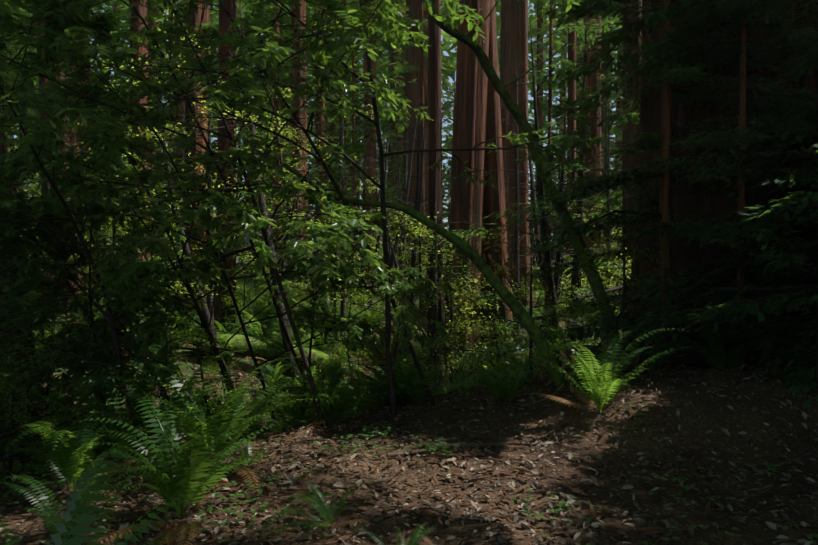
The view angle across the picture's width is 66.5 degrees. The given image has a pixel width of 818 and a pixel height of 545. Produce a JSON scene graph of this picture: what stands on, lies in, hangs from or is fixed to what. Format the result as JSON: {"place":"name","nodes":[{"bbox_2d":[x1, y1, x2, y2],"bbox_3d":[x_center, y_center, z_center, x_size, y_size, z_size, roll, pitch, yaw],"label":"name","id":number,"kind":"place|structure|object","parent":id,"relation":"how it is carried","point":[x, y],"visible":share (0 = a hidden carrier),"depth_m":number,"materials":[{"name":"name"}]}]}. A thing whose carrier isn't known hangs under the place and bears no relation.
{"place":"outdoors","nodes":[
{"label":"outdoors","id":0,"kind":"place"},
{"bbox_2d":[87,0,408,130],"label":"redwood crowns","id":1,"kind":"object","parent":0,"point":[310,7],"visible":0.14,"depth_m":30.64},
{"bbox_2d":[14,1,616,266],"label":"sky","id":2,"kind":"structure","parent":0,"point":[446,54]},
{"bbox_2d":[0,273,817,544],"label":"forest ground","id":3,"kind":"structure","parent":0,"point":[636,444],"depth_m":5.16,"materials":[{"name":"soil"}]},
{"bbox_2d":[0,101,50,441],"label":"redwood","id":4,"kind":"object","parent":3,"relation":"on","point":[3,148],"visible":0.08,"depth_m":8.69,"materials":[{"name":"brown plant"}]},
{"bbox_2d":[0,162,112,375],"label":"tree","id":5,"kind":"object","parent":3,"relation":"on","point":[4,182],"depth_m":7.45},
{"bbox_2d":[0,288,113,432],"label":"tree","id":6,"kind":"object","parent":3,"relation":"on","point":[9,340],"depth_m":6.99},
{"bbox_2d":[37,17,84,336],"bbox_3d":[-7.061,-20.800,11.649,2.161,45.000,1.010,0,1,15],"label":"redwood","id":7,"kind":"object","parent":3,"relation":"on","point":[42,115],"visible":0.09,"depth_m":11.57,"materials":[{"name":"brown plant"}]},
{"bbox_2d":[48,384,80,416],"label":"fern","id":8,"kind":"object","parent":3,"relation":"on","point":[58,397],"visible":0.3,"depth_m":8.81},
{"bbox_2d":[0,404,131,491],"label":"fern","id":9,"kind":"object","parent":3,"relation":"on","point":[73,465],"visible":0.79,"depth_m":4.45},
{"bbox_2d":[0,447,149,538],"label":"fern","id":10,"kind":"object","parent":3,"relation":"on","point":[51,518],"visible":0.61,"depth_m":3.76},
{"bbox_2d":[67,7,83,284],"bbox_3d":[-11.615,-20.975,21.402,0.727,45.000,0.784,0,1,-1],"label":"redwood","id":11,"kind":"object","parent":3,"relation":"on","point":[71,139],"visible":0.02,"depth_m":21.46,"materials":[{"name":"brown plant"}]},
{"bbox_2d":[42,428,118,463],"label":"fern","id":12,"kind":"object","parent":3,"relation":"on","point":[96,449],"visible":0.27,"depth_m":5.63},
{"bbox_2d":[0,170,181,465],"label":"tree","id":13,"kind":"object","parent":3,"relation":"on","point":[39,229],"depth_m":5.90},
{"bbox_2d":[0,92,194,424],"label":"tree","id":14,"kind":"object","parent":3,"relation":"on","point":[123,304],"depth_m":6.10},
{"bbox_2d":[0,0,235,443],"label":"tree","id":15,"kind":"object","parent":3,"relation":"on","point":[49,9],"depth_m":5.27,"materials":[{"name":"plant"}]},
{"bbox_2d":[0,429,235,544],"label":"fern","id":16,"kind":"object","parent":3,"relation":"on","point":[82,519],"visible":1,"depth_m":2.77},
{"bbox_2d":[86,459,154,495],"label":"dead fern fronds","id":17,"kind":"object","parent":3,"relation":"on","point":[128,462],"visible":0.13,"depth_m":4.82,"materials":[{"name":"brown plant"}]},
{"bbox_2d":[27,373,220,458],"bbox_3d":[-2.538,1.413,5.843,1.546,1.070,1.806,0,1,-15],"label":"fern","id":18,"kind":"object","parent":3,"relation":"on","point":[115,428],"visible":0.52,"depth_m":5.80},
{"bbox_2d":[129,0,150,261],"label":"redwood","id":19,"kind":"object","parent":3,"relation":"on","point":[142,11],"visible":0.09,"depth_m":19.46,"materials":[{"name":"brown plant"}]},
{"bbox_2d":[96,507,200,544],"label":"dead fern fronds","id":20,"kind":"object","parent":3,"relation":"on","point":[159,523],"visible":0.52,"depth_m":3.71,"materials":[{"name":"brown plant"}]},
{"bbox_2d":[0,5,337,427],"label":"tree","id":21,"kind":"object","parent":3,"relation":"on","point":[37,168],"depth_m":7.39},
{"bbox_2d":[155,311,199,354],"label":"fern","id":22,"kind":"object","parent":3,"relation":"on","point":[186,339],"visible":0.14,"depth_m":11.18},
{"bbox_2d":[79,350,275,443],"bbox_3d":[-2.220,1.179,5.941,1.708,0.971,1.461,0,1,-24],"label":"fern","id":23,"kind":"object","parent":3,"relation":"on","point":[202,393],"visible":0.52,"depth_m":5.67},
{"bbox_2d":[79,394,292,518],"bbox_3d":[-1.382,1.212,4.224,1.494,0.854,1.279,0,1,6],"label":"fern","id":24,"kind":"object","parent":3,"relation":"on","point":[185,479],"visible":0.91,"depth_m":4.04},
{"bbox_2d":[173,0,209,316],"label":"redwood","id":25,"kind":"object","parent":3,"relation":"on","point":[195,17],"visible":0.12,"depth_m":15.53,"materials":[{"name":"brown plant"}]},
{"bbox_2d":[152,463,260,501],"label":"dead fern fronds","id":26,"kind":"object","parent":3,"relation":"on","point":[244,471],"visible":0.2,"depth_m":4.70,"materials":[{"name":"brown plant"}]},
{"bbox_2d":[0,62,424,431],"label":"tree","id":27,"kind":"object","parent":3,"relation":"on","point":[152,324],"depth_m":6.29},
{"bbox_2d":[0,0,429,424],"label":"tree","id":28,"kind":"object","parent":3,"relation":"on","point":[320,61],"depth_m":6.16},
{"bbox_2d":[192,313,249,333],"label":"fern","id":29,"kind":"object","parent":3,"relation":"on","point":[233,330],"visible":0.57,"depth_m":12.40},
{"bbox_2d":[117,357,326,464],"bbox_3d":[-1.577,1.158,5.396,1.729,0.988,1.479,0,1,-13],"label":"fern","id":30,"kind":"object","parent":3,"relation":"on","point":[222,424],"visible":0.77,"depth_m":5.16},
{"bbox_2d":[213,0,235,334],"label":"redwood","id":31,"kind":"object","parent":3,"relation":"on","point":[225,21],"visible":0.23,"depth_m":13.17,"materials":[{"name":"brown plant"}]},
{"bbox_2d":[198,331,253,361],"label":"fern","id":32,"kind":"object","parent":3,"relation":"on","point":[230,356],"visible":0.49,"depth_m":11.21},
{"bbox_2d":[234,0,236,298],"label":"tree trunk","id":33,"kind":"object","parent":3,"relation":"on","point":[235,118],"visible":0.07,"depth_m":16.72,"materials":[{"name":"brown plant"}]},
{"bbox_2d":[0,0,475,433],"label":"tree","id":34,"kind":"object","parent":3,"relation":"on","point":[364,326],"depth_m":6.33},
{"bbox_2d":[0,0,484,405],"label":"tree","id":35,"kind":"object","parent":3,"relation":"on","point":[354,222],"depth_m":5.30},
{"bbox_2d":[0,0,485,407],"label":"tree","id":36,"kind":"object","parent":3,"relation":"on","point":[348,33],"depth_m":6.82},
{"bbox_2d":[201,394,288,434],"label":"fern","id":37,"kind":"object","parent":3,"relation":"on","point":[257,421],"visible":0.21,"depth_m":6.06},
{"bbox_2d":[212,436,280,466],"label":"fern","id":38,"kind":"object","parent":3,"relation":"on","point":[247,448],"visible":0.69,"depth_m":5.20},
{"bbox_2d":[215,301,279,337],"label":"fern","id":39,"kind":"object","parent":3,"relation":"on","point":[264,326],"visible":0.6,"depth_m":12.60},
{"bbox_2d":[180,361,321,435],"bbox_3d":[-1.653,1.337,6.406,1.355,0.701,1.431,-1,1,-44],"label":"fern","id":40,"kind":"object","parent":3,"relation":"on","point":[258,409],"visible":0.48,"depth_m":6.25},
{"bbox_2d":[221,290,288,328],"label":"fern","id":41,"kind":"object","parent":3,"relation":"on","point":[267,310],"visible":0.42,"depth_m":12.92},
{"bbox_2d":[245,408,288,437],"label":"fern","id":42,"kind":"object","parent":3,"relation":"on","point":[258,428],"visible":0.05,"depth_m":6.92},
{"bbox_2d":[224,375,327,428],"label":"fern","id":43,"kind":"object","parent":3,"relation":"on","point":[291,411],"visible":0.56,"depth_m":6.93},
{"bbox_2d":[271,1,280,280],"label":"redwood","id":44,"kind":"object","parent":3,"relation":"on","point":[277,106],"visible":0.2,"depth_m":29.60,"materials":[{"name":"brown plant"}]},
{"bbox_2d":[259,355,292,385],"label":"fern","id":45,"kind":"object","parent":3,"relation":"on","point":[275,376],"visible":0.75,"depth_m":11.22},
{"bbox_2d":[246,328,309,349],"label":"fern","id":46,"kind":"object","parent":3,"relation":"on","point":[277,339],"visible":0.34,"depth_m":11.75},
{"bbox_2d":[193,334,364,380],"bbox_3d":[-2.424,1.664,11.953,3.234,1.082,0.456,0,1,-22],"label":"mossy fallen log","id":47,"kind":"object","parent":3,"relation":"on","point":[269,351],"visible":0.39,"depth_m":11.67,"materials":[{"name":"green plant"}]},
{"bbox_2d":[290,0,308,298],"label":"redwood","id":48,"kind":"object","parent":3,"relation":"on","point":[299,11],"visible":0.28,"depth_m":24.53,"materials":[{"name":"brown plant"}]},
{"bbox_2d":[270,358,336,389],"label":"fern","id":49,"kind":"object","parent":3,"relation":"on","point":[299,375],"visible":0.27,"depth_m":11.44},
{"bbox_2d":[2,0,622,287],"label":"tree trunks","id":50,"kind":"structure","parent":3,"relation":"on","point":[411,90],"depth_m":33.66,"materials":[{"name":"brown plant"}]},
{"bbox_2d":[6,0,616,216],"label":"redwood crowns","id":51,"kind":"object","parent":50,"relation":"attached to","point":[449,52],"depth_m":50.91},
{"bbox_2d":[2,0,622,286],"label":"distant forest foliage","id":52,"kind":"object","parent":3,"relation":"on","point":[449,67],"visible":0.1,"depth_m":43.14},
{"bbox_2d":[0,253,626,480],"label":"huckleberry shrubs","id":53,"kind":"object","parent":3,"relation":"on","point":[13,381],"depth_m":7.52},
{"bbox_2d":[5,0,621,380],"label":"understory trees","id":54,"kind":"object","parent":3,"relation":"on","point":[262,209],"depth_m":14.84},
{"bbox_2d":[292,326,338,349],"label":"fern","id":55,"kind":"object","parent":3,"relation":"on","point":[306,337],"visible":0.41,"depth_m":12.51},
{"bbox_2d":[20,0,613,106],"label":"redwood crowns","id":56,"kind":"object","parent":3,"relation":"on","point":[121,10],"visible":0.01,"depth_m":70.94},
{"bbox_2d":[271,480,368,534],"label":"fern","id":57,"kind":"object","parent":3,"relation":"on","point":[323,510],"visible":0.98,"depth_m":4.05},
{"bbox_2d":[315,0,326,285],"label":"redwood","id":58,"kind":"object","parent":3,"relation":"on","point":[321,130],"visible":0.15,"depth_m":30.58,"materials":[{"name":"brown plant"}]},
{"bbox_2d":[27,105,621,300],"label":"understory trees","id":59,"kind":"object","parent":3,"relation":"on","point":[356,238],"depth_m":34.96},
{"bbox_2d":[296,339,357,372],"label":"fern","id":60,"kind":"object","parent":3,"relation":"on","point":[334,357],"visible":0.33,"depth_m":12.07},
{"bbox_2d":[306,293,354,322],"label":"fern","id":61,"kind":"object","parent":3,"relation":"on","point":[328,300],"visible":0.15,"depth_m":14.74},
{"bbox_2d":[44,0,617,414],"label":"tree","id":62,"kind":"object","parent":3,"relation":"on","point":[74,47],"depth_m":5.48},
{"bbox_2d":[284,378,380,422],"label":"fern","id":63,"kind":"object","parent":3,"relation":"on","point":[340,409],"visible":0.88,"depth_m":6.68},
{"bbox_2d":[289,353,387,420],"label":"fern","id":64,"kind":"object","parent":3,"relation":"on","point":[333,381],"visible":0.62,"depth_m":7.10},
{"bbox_2d":[314,381,370,421],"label":"fern","id":65,"kind":"object","parent":3,"relation":"on","point":[350,403],"visible":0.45,"depth_m":6.90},
{"bbox_2d":[339,0,346,264],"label":"redwood","id":66,"kind":"object","parent":3,"relation":"on","point":[344,2],"visible":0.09,"depth_m":35.64,"materials":[{"name":"brown plant"}]},
{"bbox_2d":[0,8,686,394],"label":"understory trees","id":67,"kind":"object","parent":3,"relation":"on","point":[551,256],"depth_m":12.46,"materials":[{"name":"plant"}]},
{"bbox_2d":[352,16,355,254],"bbox_3d":[-2.611,-5.422,29.846,0.261,14.000,0.274,0,1,-1],"label":"tree trunk","id":68,"kind":"object","parent":3,"relation":"on","point":[353,171],"visible":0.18,"depth_m":29.82,"materials":[{"name":"brown plant"}]},
{"bbox_2d":[346,286,378,308],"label":"fern","id":69,"kind":"object","parent":3,"relation":"on","point":[361,297],"visible":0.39,"depth_m":18.88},
{"bbox_2d":[346,298,396,321],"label":"fern","id":70,"kind":"object","parent":3,"relation":"on","point":[377,306],"visible":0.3,"depth_m":14.24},
{"bbox_2d":[364,0,379,299],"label":"redwood","id":71,"kind":"object","parent":3,"relation":"on","point":[369,171],"visible":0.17,"depth_m":27.62,"materials":[{"name":"brown plant"}]},
{"bbox_2d":[350,306,395,326],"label":"fern","id":72,"kind":"object","parent":3,"relation":"on","point":[373,319],"visible":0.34,"depth_m":14.10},
{"bbox_2d":[352,378,416,412],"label":"fern","id":73,"kind":"object","parent":3,"relation":"on","point":[368,405],"visible":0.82,"depth_m":7.12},
{"bbox_2d":[326,359,442,412],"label":"fern","id":74,"kind":"object","parent":3,"relation":"on","point":[378,390],"visible":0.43,"depth_m":7.45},
{"bbox_2d":[10,369,777,511],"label":"fallen sticks","id":75,"kind":"object","parent":3,"relation":"on","point":[414,452],"visible":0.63,"depth_m":5.59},
{"bbox_2d":[343,353,446,405],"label":"fern","id":76,"kind":"object","parent":3,"relation":"on","point":[381,377],"visible":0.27,"depth_m":7.69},
{"bbox_2d":[355,523,439,544],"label":"fern","id":77,"kind":"object","parent":3,"relation":"on","point":[414,539],"visible":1,"depth_m":3.54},
{"bbox_2d":[354,363,447,405],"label":"fern","id":78,"kind":"object","parent":3,"relation":"on","point":[415,394],"visible":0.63,"depth_m":7.45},
{"bbox_2d":[327,336,483,404],"bbox_3d":[-0.037,1.241,7.527,1.470,0.983,1.718,0,1,33],"label":"fern","id":79,"kind":"object","parent":3,"relation":"on","point":[397,373],"visible":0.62,"depth_m":7.67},
{"bbox_2d":[0,347,817,544],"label":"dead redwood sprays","id":80,"kind":"object","parent":3,"relation":"on","point":[565,530],"visible":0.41,"depth_m":4.75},
{"bbox_2d":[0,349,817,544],"bbox_3d":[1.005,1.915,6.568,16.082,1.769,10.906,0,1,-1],"label":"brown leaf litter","id":81,"kind":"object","parent":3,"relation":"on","point":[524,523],"visible":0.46,"depth_m":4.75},
{"bbox_2d":[0,0,817,392],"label":"young redwood limbs","id":82,"kind":"object","parent":3,"relation":"on","point":[800,246],"visible":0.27,"depth_m":8.03,"materials":[{"name":"green plant"}]},
{"bbox_2d":[0,0,817,408],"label":"young redwood sprays","id":83,"kind":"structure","parent":82,"relation":"attached to","point":[728,12],"depth_m":8.15,"materials":[{"name":"plant"}]},
{"bbox_2d":[0,366,817,544],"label":"ground cover plants","id":84,"kind":"object","parent":3,"relation":"on","point":[467,386],"visible":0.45,"depth_m":4.55,"materials":[{"name":"green plant"}]},
{"bbox_2d":[0,367,817,544],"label":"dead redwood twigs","id":85,"kind":"object","parent":3,"relation":"on","point":[687,377],"visible":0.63,"depth_m":5.34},
{"bbox_2d":[375,362,454,404],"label":"fern","id":86,"kind":"object","parent":3,"relation":"on","point":[424,391],"visible":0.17,"depth_m":8.28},
{"bbox_2d":[421,3,424,292],"bbox_3d":[0.554,-4.363,23.987,0.208,12.000,0.321,0,1,-1],"label":"tree trunk","id":87,"kind":"object","parent":3,"relation":"on","point":[422,124],"visible":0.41,"depth_m":23.98,"materials":[{"name":"brown plant"}]},
{"bbox_2d":[281,162,567,388],"bbox_3d":[0.343,0.229,7.761,3.790,3.056,0.204,0,1,-14],"label":"tree trunk","id":88,"kind":"object","parent":3,"relation":"on","point":[521,313],"visible":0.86,"depth_m":7.88,"materials":[{"name":"green plant"}]},
{"bbox_2d":[424,0,449,391],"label":"tree trunk","id":89,"kind":"object","parent":3,"relation":"on","point":[434,92],"visible":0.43,"depth_m":11.82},
{"bbox_2d":[431,364,467,393],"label":"fern","id":90,"kind":"object","parent":3,"relation":"on","point":[462,373],"visible":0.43,"depth_m":9.56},
{"bbox_2d":[444,0,490,380],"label":"tree trunk","id":91,"kind":"object","parent":3,"relation":"on","point":[471,95],"visible":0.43,"depth_m":13.65,"materials":[{"name":"brown plant"}]},
{"bbox_2d":[480,0,514,369],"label":"tree trunk","id":92,"kind":"object","parent":3,"relation":"on","point":[494,201],"visible":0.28,"depth_m":13.98,"materials":[{"name":"brown plant"}]},
{"bbox_2d":[461,355,554,404],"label":"fern","id":93,"kind":"object","parent":3,"relation":"on","point":[501,392],"visible":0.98,"depth_m":7.48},
{"bbox_2d":[483,343,559,373],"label":"fern","id":94,"kind":"object","parent":3,"relation":"on","point":[529,364],"visible":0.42,"depth_m":9.11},
{"bbox_2d":[509,0,534,305],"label":"redwood","id":95,"kind":"object","parent":3,"relation":"on","point":[518,32],"visible":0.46,"depth_m":23.69,"materials":[{"name":"brown plant"}]},
{"bbox_2d":[469,336,576,372],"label":"fern","id":96,"kind":"object","parent":3,"relation":"on","point":[525,357],"visible":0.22,"depth_m":10.57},
{"bbox_2d":[431,0,630,371],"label":"tree trunk","id":97,"kind":"object","parent":3,"relation":"on","point":[578,243],"visible":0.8,"depth_m":9.07,"materials":[{"name":"green plant"}]},
{"bbox_2d":[494,34,574,91],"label":"tree branch","id":98,"kind":"object","parent":97,"relation":"attached to","point":[516,79],"visible":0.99,"depth_m":8.56,"materials":[{"name":"green plant"}]},
{"bbox_2d":[546,153,629,173],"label":"tree branch","id":99,"kind":"object","parent":97,"relation":"on","point":[555,167],"visible":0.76,"depth_m":8.97,"materials":[{"name":"green plant"}]},
{"bbox_2d":[535,7,542,280],"bbox_3d":[8.411,-26.239,39.921,0.678,55.000,0.737,0,1,-1],"label":"redwood","id":100,"kind":"object","parent":3,"relation":"on","point":[539,60],"visible":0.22,"depth_m":39.86,"materials":[{"name":"brown plant"}]},
{"bbox_2d":[543,0,552,372],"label":"tree trunk","id":101,"kind":"object","parent":3,"relation":"on","point":[549,98],"visible":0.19,"depth_m":12.36,"materials":[{"name":"brown plant"}]},
{"bbox_2d":[500,330,603,371],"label":"fern","id":102,"kind":"object","parent":3,"relation":"on","point":[558,347],"visible":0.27,"depth_m":11.08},
{"bbox_2d":[513,323,601,350],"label":"fern","id":103,"kind":"object","parent":3,"relation":"on","point":[551,344],"visible":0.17,"depth_m":11.30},
{"bbox_2d":[519,389,597,412],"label":"dead fern fronds","id":104,"kind":"object","parent":3,"relation":"on","point":[560,399],"visible":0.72,"depth_m":6.58,"materials":[{"name":"brown plant"}]},
{"bbox_2d":[565,0,576,344],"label":"redwood","id":105,"kind":"object","parent":3,"relation":"on","point":[571,87],"visible":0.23,"depth_m":17.92,"materials":[{"name":"brown plant"}]},
{"bbox_2d":[464,226,684,395],"bbox_3d":[1.876,0.777,7.825,2.851,2.804,1.477,0,1,32],"label":"shrub","id":106,"kind":"object","parent":3,"relation":"on","point":[503,273],"depth_m":8.45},
{"bbox_2d":[554,341,612,366],"bbox_3d":[3.769,1.480,11.446,3.071,0.478,0.412,0,1,-33],"label":"mossy fallen log","id":107,"kind":"object","parent":3,"relation":"on","point":[567,351],"visible":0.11,"depth_m":10.84,"materials":[{"name":"green plant"}]},
{"bbox_2d":[581,0,601,314],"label":"redwood","id":108,"kind":"object","parent":3,"relation":"on","point":[596,130],"visible":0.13,"depth_m":21.78,"materials":[{"name":"brown plant"}]},
{"bbox_2d":[503,316,713,412],"bbox_3d":[1.922,0.957,6.147,1.710,1.001,1.463,0,1,-25],"label":"fern","id":109,"kind":"object","parent":3,"relation":"on","point":[605,387],"visible":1,"depth_m":6.29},
{"bbox_2d":[619,0,641,332],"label":"redwood","id":110,"kind":"object","parent":3,"relation":"on","point":[628,129],"visible":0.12,"depth_m":15.87,"materials":[{"name":"brown plant"}]},
{"bbox_2d":[634,0,640,209],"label":"tree trunk","id":111,"kind":"object","parent":3,"relation":"on","point":[636,127],"visible":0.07,"depth_m":11.38,"materials":[{"name":"brown plant"}]},
{"bbox_2d":[657,0,663,344],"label":"tree trunk","id":112,"kind":"object","parent":3,"relation":"on","point":[661,154],"visible":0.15,"depth_m":9.37,"materials":[{"name":"brown plant"}]},
{"bbox_2d":[623,336,699,371],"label":"fern","id":113,"kind":"object","parent":3,"relation":"on","point":[657,360],"visible":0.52,"depth_m":7.39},
{"bbox_2d":[660,0,671,369],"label":"tree trunk","id":114,"kind":"object","parent":3,"relation":"on","point":[666,192],"visible":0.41,"depth_m":8.58,"materials":[{"name":"brown plant"}]},
{"bbox_2d":[626,0,795,372],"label":"tree trunk","id":115,"kind":"object","parent":3,"relation":"on","point":[683,253],"visible":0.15,"depth_m":9.08,"materials":[{"name":"brown plant"}]},
{"bbox_2d":[677,325,764,371],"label":"fern","id":116,"kind":"object","parent":3,"relation":"on","point":[713,359],"visible":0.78,"depth_m":7.63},
{"bbox_2d":[735,12,746,369],"bbox_3d":[4.261,-2.104,8.034,0.130,8.000,0.134,0,1,-1],"label":"tree trunk","id":117,"kind":"object","parent":3,"relation":"on","point":[741,187],"visible":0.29,"depth_m":7.99,"materials":[{"name":"brown plant"}]},
{"bbox_2d":[428,0,817,302],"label":"redwood sprays","id":118,"kind":"object","parent":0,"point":[787,184],"visible":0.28,"depth_m":8.12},
{"bbox_2d":[587,66,816,301],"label":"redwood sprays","id":119,"kind":"object","parent":118,"relation":"attached to","point":[778,197],"visible":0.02,"depth_m":8.32,"materials":[{"name":"green plant"}]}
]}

